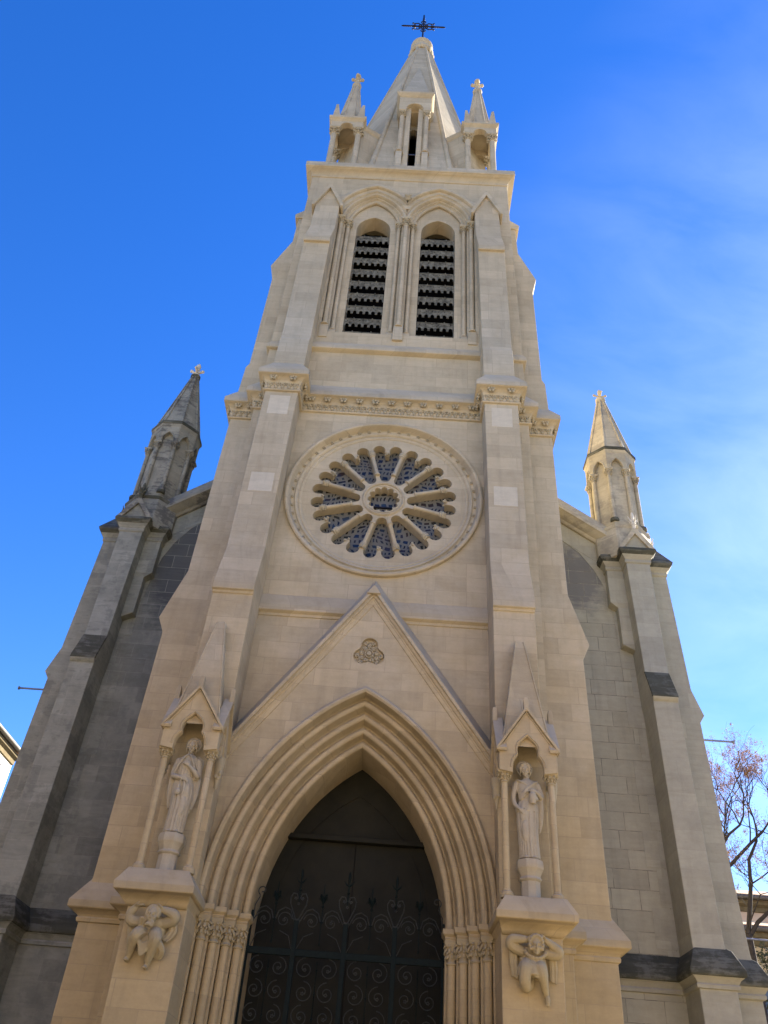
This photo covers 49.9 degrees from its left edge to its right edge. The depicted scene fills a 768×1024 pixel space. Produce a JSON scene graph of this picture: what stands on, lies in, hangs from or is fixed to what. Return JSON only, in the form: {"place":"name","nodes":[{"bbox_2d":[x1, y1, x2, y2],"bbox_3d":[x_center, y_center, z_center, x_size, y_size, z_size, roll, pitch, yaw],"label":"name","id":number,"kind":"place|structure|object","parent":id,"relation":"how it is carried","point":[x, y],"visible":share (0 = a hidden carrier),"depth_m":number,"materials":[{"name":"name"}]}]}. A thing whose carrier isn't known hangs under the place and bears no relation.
{"place":"outdoors","nodes":[
{"label":"outdoors","id":0,"kind":"place"},
{"bbox_2d":[0,723,20,796],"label":"house","id":1,"kind":"structure","parent":0,"point":[10,748],"depth_m":34.22,"materials":[{"name":"white paint"}]},
{"bbox_2d":[0,759,6,788],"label":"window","id":2,"kind":"structure","parent":1,"relation":"in","point":[3,771],"depth_m":34.04,"materials":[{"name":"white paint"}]},
{"bbox_2d":[0,15,767,1023],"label":"church","id":3,"kind":"structure","parent":0,"point":[378,605],"depth_m":19.01,"materials":[{"name":"stone"}]},
{"bbox_2d":[18,686,42,689],"bbox_3d":[-9.040,4.559,21.254,0.775,0.086,0.090,4,-39,2],"label":"metal pole","id":4,"kind":"object","parent":3,"relation":"attached to","point":[19,687],"visible":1,"depth_m":21.24,"materials":[{"name":"grey metal"}]},
{"bbox_2d":[163,738,203,833],"bbox_3d":[-3.777,5.123,15.557,0.609,1.897,0.410,4,-39,2],"label":"statue","id":5,"kind":"object","parent":3,"relation":"on","point":[184,784],"visible":0.98,"depth_m":15.46,"materials":[{"name":"stone"}]},
{"bbox_2d":[234,869,444,1023],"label":"iron gate","id":6,"kind":"structure","parent":3,"relation":"attached to","point":[343,956],"depth_m":15.38,"materials":[{"name":"metal"}]},
{"bbox_2d":[318,184,407,336],"bbox_3d":[-0.608,-8.805,28.541,2.545,8.996,0.525,4,-39,2],"label":"belfry window","id":7,"kind":"structure","parent":3,"relation":"in","point":[324,325],"depth_m":28.64,"materials":[{"name":"stone"}]},
{"bbox_2d":[284,423,482,577],"bbox_3d":[-0.015,-0.261,21.899,5.200,5.200,0.760,4,-39,2],"label":"rose window","id":8,"kind":"structure","parent":3,"relation":"in","point":[374,500],"depth_m":21.88,"materials":[{"name":"stone"}]},
{"bbox_2d":[403,187,476,345],"bbox_3d":[1.919,-8.649,28.467,2.539,8.996,0.525,4,-39,2],"label":"belfry window","id":9,"kind":"structure","parent":3,"relation":"in","point":[472,334],"depth_m":28.53,"materials":[{"name":"stone"}]},
{"bbox_2d":[511,761,543,859],"bbox_3d":[2.683,5.511,15.353,0.609,1.897,0.445,4,-39,2],"label":"statue","id":10,"kind":"object","parent":3,"relation":"on","point":[527,797],"visible":0.94,"depth_m":15.26,"materials":[{"name":"stone"}]},
{"bbox_2d":[704,739,734,743],"bbox_3d":[8.356,5.737,20.661,0.815,0.086,0.090,4,-39,2],"label":"metal pole","id":11,"kind":"object","parent":3,"relation":"attached to","point":[732,741],"visible":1,"depth_m":20.64,"materials":[{"name":"grey metal"}]},
{"bbox_2d":[747,938,767,941],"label":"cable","id":12,"kind":"object","parent":3,"relation":"attached to","point":[756,939],"depth_m":24.57,"materials":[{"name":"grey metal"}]},
{"bbox_2d":[0,0,767,891],"label":"sky","id":13,"kind":"structure","parent":0,"point":[154,154],"materials":[{"name":"blue"}]},
{"bbox_2d":[707,722,767,1023],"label":"tree","id":14,"kind":"object","parent":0,"point":[750,930],"visible":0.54,"depth_m":28.93,"materials":[{"name":"brown plant"}]},
{"bbox_2d":[736,890,767,923],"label":"house","id":15,"kind":"structure","parent":0,"point":[761,908],"depth_m":34.36,"materials":[{"name":"beige paint"}]},
{"bbox_2d":[743,922,767,1011],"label":"house","id":16,"kind":"structure","parent":0,"point":[761,932],"depth_m":29.56,"materials":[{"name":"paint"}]},
{"bbox_2d":[755,941,767,1009],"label":"shrub","id":17,"kind":"object","parent":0,"point":[763,961],"visible":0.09,"depth_m":28.31,"materials":[{"name":"green plant"}]}
]}

